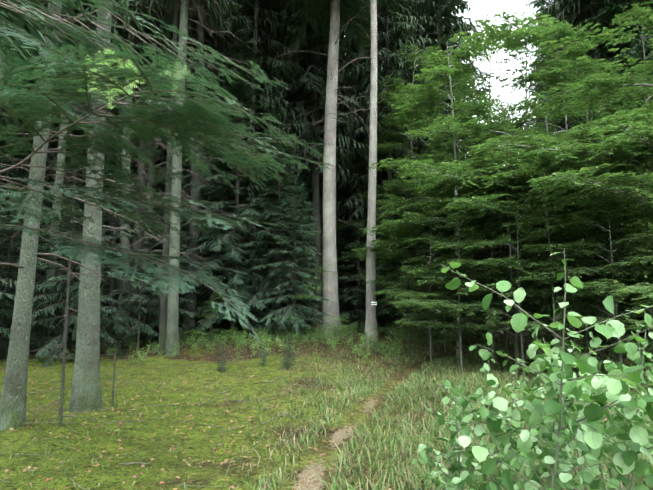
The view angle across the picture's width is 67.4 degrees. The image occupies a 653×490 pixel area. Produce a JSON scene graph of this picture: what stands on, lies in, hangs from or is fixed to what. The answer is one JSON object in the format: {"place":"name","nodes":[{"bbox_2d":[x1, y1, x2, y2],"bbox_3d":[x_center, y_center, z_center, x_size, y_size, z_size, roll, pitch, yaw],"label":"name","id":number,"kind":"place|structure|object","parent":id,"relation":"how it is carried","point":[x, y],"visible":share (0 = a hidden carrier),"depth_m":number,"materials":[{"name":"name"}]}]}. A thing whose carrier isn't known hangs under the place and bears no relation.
{"place":"outdoors","nodes":[
{"label":"outdoors","id":0,"kind":"place"},
{"bbox_2d":[0,308,652,489],"bbox_3d":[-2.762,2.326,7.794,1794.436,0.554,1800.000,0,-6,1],"label":"ground","id":1,"kind":"structure","parent":0,"point":[203,475],"depth_m":6.37,"materials":[{"name":"green plant"}]},
{"bbox_2d":[0,178,16,341],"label":"young fir tree","id":2,"kind":"object","parent":1,"relation":"on","point":[9,314],"visible":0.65,"depth_m":11.79,"materials":[{"name":"green plant"}]},
{"bbox_2d":[0,64,49,328],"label":"young fir tree","id":3,"kind":"object","parent":1,"relation":"on","point":[8,161],"visible":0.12,"depth_m":17.93,"materials":[{"name":"green plant"}]},
{"bbox_2d":[0,200,60,357],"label":"young fir tree","id":4,"kind":"object","parent":1,"relation":"on","point":[5,306],"visible":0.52,"depth_m":13.82,"materials":[{"name":"green plant"}]},
{"bbox_2d":[0,183,76,352],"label":"young fir tree","id":5,"kind":"object","parent":1,"relation":"on","point":[50,329],"visible":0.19,"depth_m":15.52,"materials":[{"name":"green plant"}]},
{"bbox_2d":[0,0,81,282],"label":"fir tree","id":6,"kind":"object","parent":1,"relation":"on","point":[27,23],"visible":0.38,"depth_m":5.25,"materials":[{"name":"green plant"}]},
{"bbox_2d":[0,0,333,343],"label":"fir branches","id":7,"kind":"object","parent":6,"relation":"attached to","point":[89,69],"visible":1,"depth_m":3.53,"materials":[{"name":"green plant"}]},
{"bbox_2d":[0,6,90,326],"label":"spruce tree","id":8,"kind":"object","parent":1,"relation":"on","point":[22,136],"depth_m":22.46,"materials":[{"name":"green plant"}]},
{"bbox_2d":[0,0,106,339],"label":"spruce tree","id":9,"kind":"object","parent":1,"relation":"on","point":[50,160],"visible":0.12,"depth_m":19.79,"materials":[{"name":"green plant"}]},
{"bbox_2d":[5,179,120,366],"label":"young fir tree","id":10,"kind":"object","parent":1,"relation":"on","point":[55,303],"visible":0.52,"depth_m":12.62,"materials":[{"name":"green plant"}]},
{"bbox_2d":[0,0,135,350],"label":"spruce tree","id":11,"kind":"object","parent":1,"relation":"on","point":[50,273],"visible":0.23,"depth_m":16.89,"materials":[{"name":"grey plant"}]},
{"bbox_2d":[17,176,127,425],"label":"dead sapling","id":12,"kind":"object","parent":1,"relation":"on","point":[64,358],"visible":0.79,"depth_m":6.09,"materials":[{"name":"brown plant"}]},
{"bbox_2d":[35,145,133,339],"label":"young fir tree","id":13,"kind":"object","parent":1,"relation":"on","point":[77,269],"visible":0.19,"depth_m":18.49,"materials":[{"name":"green plant"}]},
{"bbox_2d":[0,0,178,429],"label":"spruce tree","id":14,"kind":"object","parent":1,"relation":"on","point":[13,402],"visible":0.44,"depth_m":5.97,"materials":[{"name":"grey plant"}]},
{"bbox_2d":[49,165,160,356],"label":"young fir tree","id":15,"kind":"object","parent":1,"relation":"on","point":[118,313],"visible":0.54,"depth_m":14.91,"materials":[{"name":"green plant"}]},
{"bbox_2d":[1,0,226,412],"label":"spruce tree","id":16,"kind":"object","parent":1,"relation":"on","point":[86,392],"visible":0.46,"depth_m":7.00,"materials":[{"name":"grey plant"}]},
{"bbox_2d":[73,172,154,332],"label":"young fir tree","id":17,"kind":"object","parent":1,"relation":"on","point":[117,245],"visible":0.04,"depth_m":22.33,"materials":[{"name":"green plant"}]},
{"bbox_2d":[101,290,143,405],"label":"dead sapling","id":18,"kind":"object","parent":1,"relation":"on","point":[113,380],"visible":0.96,"depth_m":7.44,"materials":[{"name":"grey wood"}]},
{"bbox_2d":[104,110,156,248],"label":"spruce tree","id":19,"kind":"object","parent":1,"relation":"on","point":[133,167],"visible":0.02,"depth_m":36.59,"materials":[{"name":"green plant"}]},
{"bbox_2d":[60,0,201,348],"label":"spruce tree","id":20,"kind":"object","parent":1,"relation":"on","point":[131,39],"visible":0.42,"depth_m":17.20,"materials":[{"name":"grey plant"}]},
{"bbox_2d":[118,249,152,355],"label":"dead sapling","id":21,"kind":"object","parent":1,"relation":"on","point":[138,325],"visible":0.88,"depth_m":13.79,"materials":[{"name":"grey wood"}]},
{"bbox_2d":[129,241,160,343],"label":"young fir tree","id":22,"kind":"object","parent":1,"relation":"on","point":[146,306],"visible":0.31,"depth_m":18.11,"materials":[{"name":"green plant"}]},
{"bbox_2d":[104,14,196,334],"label":"spruce tree","id":23,"kind":"object","parent":1,"relation":"on","point":[149,181],"visible":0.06,"depth_m":22.16,"materials":[{"name":"grey plant"}]},
{"bbox_2d":[113,166,198,334],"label":"young fir tree","id":24,"kind":"object","parent":1,"relation":"on","point":[161,183],"visible":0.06,"depth_m":22.66,"materials":[{"name":"green plant"}]},
{"bbox_2d":[105,6,215,342],"bbox_3d":[-7.532,-15.647,21.427,7.193,40.273,7.846,-2,-7,15],"label":"spruce tree","id":25,"kind":"object","parent":1,"relation":"on","point":[138,245],"visible":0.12,"depth_m":19.38,"materials":[{"name":"grey plant"}]},
{"bbox_2d":[125,201,207,347],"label":"young fir tree","id":26,"kind":"object","parent":1,"relation":"on","point":[154,324],"visible":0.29,"depth_m":16.47,"materials":[{"name":"green plant"}]},
{"bbox_2d":[135,31,212,269],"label":"spruce tree","id":27,"kind":"object","parent":1,"relation":"on","point":[165,144],"visible":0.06,"depth_m":25.45,"materials":[{"name":"green plant"}]},
{"bbox_2d":[141,168,208,339],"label":"young fir tree","id":28,"kind":"object","parent":1,"relation":"on","point":[180,306],"visible":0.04,"depth_m":20.41,"materials":[{"name":"green plant"}]},
{"bbox_2d":[104,0,258,355],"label":"spruce tree","id":29,"kind":"object","parent":1,"relation":"on","point":[172,335],"visible":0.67,"depth_m":14.43,"materials":[{"name":"grey plant"}]},
{"bbox_2d":[125,0,252,353],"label":"spruce tree","id":30,"kind":"object","parent":1,"relation":"on","point":[163,312],"visible":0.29,"depth_m":14.41,"materials":[{"name":"grey plant"}]},
{"bbox_2d":[142,6,251,336],"bbox_3d":[-5.899,-9.002,22.143,4.815,26.707,4.806,5,-8,-40],"label":"spruce tree","id":31,"kind":"object","parent":1,"relation":"on","point":[193,70],"visible":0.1,"depth_m":21.85,"materials":[{"name":"green plant"}]},
{"bbox_2d":[155,44,243,298],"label":"spruce tree","id":32,"kind":"object","parent":1,"relation":"on","point":[189,182],"visible":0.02,"depth_m":27.14,"materials":[{"name":"green plant"}]},
{"bbox_2d":[142,0,264,341],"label":"spruce tree","id":33,"kind":"object","parent":1,"relation":"on","point":[201,32],"visible":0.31,"depth_m":18.16,"materials":[{"name":"grey plant"}]},
{"bbox_2d":[185,290,239,350],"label":"sapling","id":34,"kind":"object","parent":1,"relation":"on","point":[210,321],"visible":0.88,"depth_m":14.60,"materials":[{"name":"green plant"}]},
{"bbox_2d":[179,139,264,337],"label":"young fir tree","id":35,"kind":"object","parent":1,"relation":"on","point":[222,324],"visible":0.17,"depth_m":20.13,"materials":[{"name":"green plant"}]},
{"bbox_2d":[157,34,315,338],"bbox_3d":[-3.184,-2.192,18.242,5.578,12.251,5.625,5,-8,-40],"label":"young fir tree","id":36,"kind":"object","parent":1,"relation":"on","point":[234,276],"visible":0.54,"depth_m":18.04,"materials":[{"name":"green plant"}]},
{"bbox_2d":[185,0,289,334],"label":"spruce tree","id":37,"kind":"object","parent":1,"relation":"on","point":[241,184],"visible":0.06,"depth_m":23.68,"materials":[{"name":"green plant"}]},
{"bbox_2d":[204,0,306,337],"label":"spruce tree","id":38,"kind":"object","parent":1,"relation":"on","point":[274,21],"visible":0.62,"depth_m":19.89,"materials":[{"name":"green plant"}]},
{"bbox_2d":[230,123,323,337],"bbox_3d":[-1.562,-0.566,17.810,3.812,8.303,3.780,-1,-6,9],"label":"young fir tree","id":39,"kind":"object","parent":1,"relation":"on","point":[258,293],"visible":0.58,"depth_m":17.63,"materials":[{"name":"green plant"}]},
{"bbox_2d":[238,169,322,333],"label":"young fir tree","id":40,"kind":"object","parent":1,"relation":"on","point":[276,257],"visible":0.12,"depth_m":22.19,"materials":[{"name":"green plant"}]},
{"bbox_2d":[281,334,296,369],"bbox_3d":[-0.885,2.427,11.075,0.387,0.842,0.384,3,-7,-26],"label":"spruce seedling","id":41,"kind":"object","parent":1,"relation":"on","point":[286,359],"visible":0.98,"depth_m":11.06,"materials":[{"name":"green plant"}]},
{"bbox_2d":[249,177,331,339],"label":"young fir tree","id":42,"kind":"object","parent":1,"relation":"on","point":[290,310],"visible":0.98,"depth_m":15.96,"materials":[{"name":"green plant"}]},
{"bbox_2d":[262,5,343,324],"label":"spruce tree","id":43,"kind":"object","parent":1,"relation":"on","point":[320,201],"visible":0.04,"depth_m":25.01,"materials":[{"name":"green plant"}]},
{"bbox_2d":[0,339,614,489],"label":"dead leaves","id":44,"kind":"object","parent":1,"relation":"on","point":[56,410],"visible":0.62,"depth_m":7.01,"materials":[{"name":"plant"}]},
{"bbox_2d":[268,29,347,326],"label":"spruce tree","id":45,"kind":"object","parent":1,"relation":"on","point":[308,323],"visible":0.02,"depth_m":29.20,"materials":[{"name":"green plant"}]},
{"bbox_2d":[276,263,352,344],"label":"beech sapling","id":46,"kind":"object","parent":1,"relation":"on","point":[317,289],"visible":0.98,"depth_m":14.98,"materials":[{"name":"green plant"}]},
{"bbox_2d":[289,173,347,322],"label":"young fir tree","id":47,"kind":"object","parent":1,"relation":"on","point":[322,260],"visible":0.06,"depth_m":26.56,"materials":[{"name":"green plant"}]},
{"bbox_2d":[258,0,394,335],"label":"spruce tree","id":48,"kind":"object","parent":1,"relation":"on","point":[308,80],"visible":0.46,"depth_m":21.43,"materials":[{"name":"green plant"}]},
{"bbox_2d":[44,319,608,365],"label":"bilberry shrubs","id":49,"kind":"object","parent":1,"relation":"on","point":[243,341],"visible":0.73,"depth_m":14.68,"materials":[{"name":"green plant"}]},
{"bbox_2d":[274,0,387,338],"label":"fir tree","id":50,"kind":"object","parent":1,"relation":"on","point":[336,11],"visible":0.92,"depth_m":17.43,"materials":[{"name":"grey plant"}]},
{"bbox_2d":[307,0,385,345],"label":"fir tree","id":51,"kind":"object","parent":1,"relation":"on","point":[370,326],"visible":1,"depth_m":15.22,"materials":[{"name":"grey plant"}]},
{"bbox_2d":[309,2,392,329],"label":"spruce tree","id":52,"kind":"object","parent":1,"relation":"on","point":[350,192],"visible":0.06,"depth_m":27.42,"materials":[{"name":"green plant"}]},
{"bbox_2d":[322,217,380,329],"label":"young fir tree","id":53,"kind":"object","parent":1,"relation":"on","point":[340,286],"visible":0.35,"depth_m":22.92,"materials":[{"name":"green plant"}]},
{"bbox_2d":[323,55,386,328],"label":"spruce tree","id":54,"kind":"object","parent":1,"relation":"on","point":[346,194],"visible":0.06,"depth_m":29.47,"materials":[{"name":"green plant"}]},
{"bbox_2d":[337,227,392,333],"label":"young fir tree","id":55,"kind":"object","parent":1,"relation":"on","point":[356,302],"visible":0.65,"depth_m":20.10,"materials":[{"name":"green plant"}]},
{"bbox_2d":[336,2,410,269],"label":"spruce tree","id":56,"kind":"object","parent":1,"relation":"on","point":[355,213],"visible":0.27,"depth_m":23.84,"materials":[{"name":"green plant"}]},
{"bbox_2d":[322,124,438,334],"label":"beech tree","id":57,"kind":"object","parent":1,"relation":"on","point":[341,228],"visible":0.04,"depth_m":22.50,"materials":[{"name":"green plant"}]},
{"bbox_2d":[338,0,439,327],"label":"spruce tree","id":58,"kind":"object","parent":1,"relation":"on","point":[389,66],"visible":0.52,"depth_m":21.96,"materials":[{"name":"green plant"}]},
{"bbox_2d":[359,163,447,330],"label":"young fir tree","id":59,"kind":"object","parent":1,"relation":"on","point":[390,309],"visible":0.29,"depth_m":18.97,"materials":[{"name":"green plant"}]},
{"bbox_2d":[381,238,445,348],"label":"beech sapling","id":60,"kind":"object","parent":1,"relation":"on","point":[401,311],"visible":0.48,"depth_m":14.04,"materials":[{"name":"green plant"}]},
{"bbox_2d":[363,206,464,349],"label":"tree","id":61,"kind":"object","parent":1,"relation":"on","point":[398,282],"visible":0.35,"depth_m":14.38,"materials":[{"name":"green plant"}]},
{"bbox_2d":[350,160,479,337],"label":"beech tree","id":62,"kind":"object","parent":1,"relation":"on","point":[411,184],"visible":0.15,"depth_m":15.82,"materials":[{"name":"green plant"}]},
{"bbox_2d":[376,0,473,332],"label":"spruce tree","id":63,"kind":"object","parent":1,"relation":"on","point":[418,150],"visible":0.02,"depth_m":26.74,"materials":[{"name":"green plant"}]},
{"bbox_2d":[373,220,480,359],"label":"tree","id":64,"kind":"object","parent":1,"relation":"on","point":[429,316],"visible":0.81,"depth_m":12.33,"materials":[{"name":"green plant"}]},
{"bbox_2d":[352,44,506,330],"bbox_3d":[4.946,-2.116,19.137,7.165,11.869,7.988,3,-7,-24],"label":"beech tree","id":65,"kind":"object","parent":1,"relation":"on","point":[393,135],"visible":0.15,"depth_m":19.18,"materials":[{"name":"green plant"}]},
{"bbox_2d":[365,75,515,335],"bbox_3d":[5.099,-1.420,20.757,6.824,11.304,7.607,0,-6,-3],"label":"beech tree","id":66,"kind":"object","parent":1,"relation":"on","point":[496,105],"visible":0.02,"depth_m":20.33,"materials":[{"name":"green plant"}]},
{"bbox_2d":[390,0,501,332],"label":"spruce tree","id":67,"kind":"object","parent":1,"relation":"on","point":[447,9],"visible":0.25,"depth_m":23.42,"materials":[{"name":"green plant"}]},
{"bbox_2d":[389,218,505,370],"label":"tree","id":68,"kind":"object","parent":1,"relation":"on","point":[467,264],"visible":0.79,"depth_m":10.61,"materials":[{"name":"green plant"}]},
{"bbox_2d":[412,395,486,489],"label":"alder sapling","id":69,"kind":"object","parent":1,"relation":"on","point":[467,476],"visible":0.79,"depth_m":3.24,"materials":[{"name":"green plant"}]},
{"bbox_2d":[417,387,486,489],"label":"alder sapling","id":70,"kind":"object","parent":1,"relation":"on","point":[441,417],"visible":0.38,"depth_m":3.85,"materials":[{"name":"green plant"}]},
{"bbox_2d":[379,104,540,338],"bbox_3d":[5.110,-0.834,16.522,5.819,8.842,5.799,6,-8,-41],"label":"beech tree","id":71,"kind":"object","parent":1,"relation":"on","point":[481,253],"visible":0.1,"depth_m":16.12,"materials":[{"name":"green plant"}]},
{"bbox_2d":[360,23,589,358],"bbox_3d":[4.010,-1.184,14.118,6.076,9.347,5.471,-1,-6,6],"label":"beech tree","id":72,"kind":"object","parent":1,"relation":"on","point":[421,91],"visible":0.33,"depth_m":14.00,"materials":[{"name":"green plant"}]},
{"bbox_2d":[399,126,576,374],"bbox_3d":[3.813,0.210,11.436,4.015,6.121,4.028,0,-6,3],"label":"beech tree","id":73,"kind":"object","parent":1,"relation":"on","point":[466,196],"visible":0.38,"depth_m":11.10,"materials":[{"name":"green plant"}]},
{"bbox_2d":[443,203,534,352],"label":"tree","id":74,"kind":"object","parent":1,"relation":"on","point":[507,335],"visible":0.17,"depth_m":13.88,"materials":[{"name":"green plant"}]},
{"bbox_2d":[424,359,563,489],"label":"alder sapling","id":75,"kind":"object","parent":1,"relation":"on","point":[509,457],"visible":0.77,"depth_m":2.88,"materials":[{"name":"green plant"}]},
{"bbox_2d":[454,367,536,476],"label":"alder sapling","id":76,"kind":"object","parent":1,"relation":"on","point":[528,470],"visible":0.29,"depth_m":4.13,"materials":[{"name":"green plant"}]},
{"bbox_2d":[427,215,574,378],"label":"tree","id":77,"kind":"object","parent":1,"relation":"on","point":[498,303],"visible":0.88,"depth_m":9.93,"materials":[{"name":"green plant"}]},
{"bbox_2d":[441,206,564,367],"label":"tree","id":78,"kind":"object","parent":1,"relation":"on","point":[476,250],"visible":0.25,"depth_m":11.82,"materials":[{"name":"green plant"}]},
{"bbox_2d":[397,10,652,353],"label":"beech tree","id":79,"kind":"object","parent":1,"relation":"on","point":[512,43],"visible":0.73,"depth_m":11.36,"materials":[{"name":"green plant"}]},
{"bbox_2d":[424,20,652,348],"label":"beech tree","id":80,"kind":"object","parent":1,"relation":"on","point":[565,29],"visible":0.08,"depth_m":14.93,"materials":[{"name":"green plant"}]},
{"bbox_2d":[527,0,553,141],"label":"spruce tree","id":81,"kind":"object","parent":1,"relation":"on","point":[531,64],"visible":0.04,"depth_m":58.58,"materials":[{"name":"green plant"}]},
{"bbox_2d":[430,21,652,344],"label":"beech tree","id":82,"kind":"object","parent":1,"relation":"on","point":[475,94],"visible":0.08,"depth_m":15.91,"materials":[{"name":"green plant"}]},
{"bbox_2d":[440,249,652,489],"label":"alder sapling","id":83,"kind":"object","parent":1,"relation":"on","point":[586,365],"visible":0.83,"depth_m":2.67,"materials":[{"name":"green plant"}]},
{"bbox_2d":[508,387,606,489],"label":"alder sapling","id":84,"kind":"object","parent":1,"relation":"on","point":[580,441],"visible":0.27,"depth_m":3.20,"materials":[{"name":"green plant"}]},
{"bbox_2d":[527,2,594,141],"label":"spruce tree","id":85,"kind":"object","parent":1,"relation":"on","point":[555,122],"visible":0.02,"depth_m":33.94,"materials":[{"name":"green plant"}]},
{"bbox_2d":[473,1,652,313],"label":"beech tree","id":86,"kind":"object","parent":1,"relation":"on","point":[594,150],"visible":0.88,"depth_m":8.97,"materials":[{"name":"green plant"}]},
{"bbox_2d":[523,0,611,110],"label":"spruce tree","id":87,"kind":"object","parent":1,"relation":"on","point":[554,13],"visible":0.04,"depth_m":26.90,"materials":[{"name":"green plant"}]},
{"bbox_2d":[484,67,652,345],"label":"beech tree","id":88,"kind":"object","parent":1,"relation":"on","point":[522,83],"visible":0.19,"depth_m":11.46,"materials":[{"name":"green plant"}]},
{"bbox_2d":[492,188,644,366],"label":"tree","id":89,"kind":"object","parent":1,"relation":"on","point":[585,294],"visible":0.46,"depth_m":9.35,"materials":[{"name":"green plant"}]},
{"bbox_2d":[520,338,623,489],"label":"alder sapling","id":90,"kind":"object","parent":1,"relation":"on","point":[558,363],"visible":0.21,"depth_m":3.95,"materials":[{"name":"green plant"}]},
{"bbox_2d":[525,196,619,356],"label":"tree","id":91,"kind":"object","parent":1,"relation":"on","point":[601,307],"visible":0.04,"depth_m":12.20,"materials":[{"name":"green plant"}]},
{"bbox_2d":[508,187,652,366],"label":"tree","id":92,"kind":"object","parent":1,"relation":"on","point":[599,319],"visible":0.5,"depth_m":9.03,"materials":[{"name":"green plant"}]},
{"bbox_2d":[509,54,652,359],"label":"beech tree","id":93,"kind":"object","parent":1,"relation":"on","point":[604,74],"visible":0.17,"depth_m":13.10,"materials":[{"name":"green plant"}]},
{"bbox_2d":[523,188,642,354],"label":"tree","id":94,"kind":"object","parent":1,"relation":"on","point":[587,337],"visible":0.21,"depth_m":10.26,"materials":[{"name":"green plant"}]},
{"bbox_2d":[519,347,652,489],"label":"alder sapling","id":95,"kind":"object","parent":1,"relation":"on","point":[572,443],"visible":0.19,"depth_m":3.40,"materials":[{"name":"green plant"}]},
{"bbox_2d":[527,0,651,129],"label":"spruce tree","id":96,"kind":"object","parent":1,"relation":"on","point":[566,6],"visible":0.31,"depth_m":22.35,"materials":[{"name":"green plant"}]},
{"bbox_2d":[556,331,652,489],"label":"alder sapling","id":97,"kind":"object","parent":1,"relation":"on","point":[636,437],"visible":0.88,"depth_m":2.60,"materials":[{"name":"green plant"}]},
{"bbox_2d":[563,174,652,366],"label":"tree","id":98,"kind":"object","parent":1,"relation":"on","point":[649,311],"visible":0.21,"depth_m":9.89,"materials":[{"name":"green plant"}]},
{"bbox_2d":[567,0,648,331],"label":"spruce tree","id":99,"kind":"object","parent":1,"relation":"on","point":[607,25],"visible":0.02,"depth_m":23.42,"materials":[{"name":"green plant"}]},
{"bbox_2d":[575,176,652,363],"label":"tree","id":100,"kind":"object","parent":1,"relation":"on","point":[631,290],"visible":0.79,"depth_m":8.06,"materials":[{"name":"green plant"}]},
{"bbox_2d":[579,0,652,158],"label":"fir tree","id":101,"kind":"object","parent":1,"relation":"on","point":[619,11],"visible":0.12,"depth_m":20.39,"materials":[{"name":"green plant"}]},
{"bbox_2d":[588,140,652,348],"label":"tree","id":102,"kind":"object","parent":1,"relation":"on","point":[638,318],"visible":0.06,"depth_m":15.17,"materials":[{"name":"green plant"}]},
{"bbox_2d":[590,3,652,318],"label":"beech tree","id":103,"kind":"object","parent":1,"relation":"on","point":[648,23],"visible":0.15,"depth_m":13.18,"materials":[{"name":"green plant"}]},
{"bbox_2d":[590,26,652,351],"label":"tree","id":104,"kind":"object","parent":1,"relation":"on","point":[639,47],"visible":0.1,"depth_m":16.52,"materials":[{"name":"green plant"}]},
{"bbox_2d":[603,322,652,475],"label":"alder sapling","id":105,"kind":"object","parent":1,"relation":"on","point":[649,375],"visible":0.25,"depth_m":3.63,"materials":[{"name":"green plant"}]},
{"bbox_2d":[0,331,652,489],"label":"grass","id":106,"kind":"structure","parent":0,"point":[504,375],"depth_m":6.93,"materials":[{"name":"green plant"}]},
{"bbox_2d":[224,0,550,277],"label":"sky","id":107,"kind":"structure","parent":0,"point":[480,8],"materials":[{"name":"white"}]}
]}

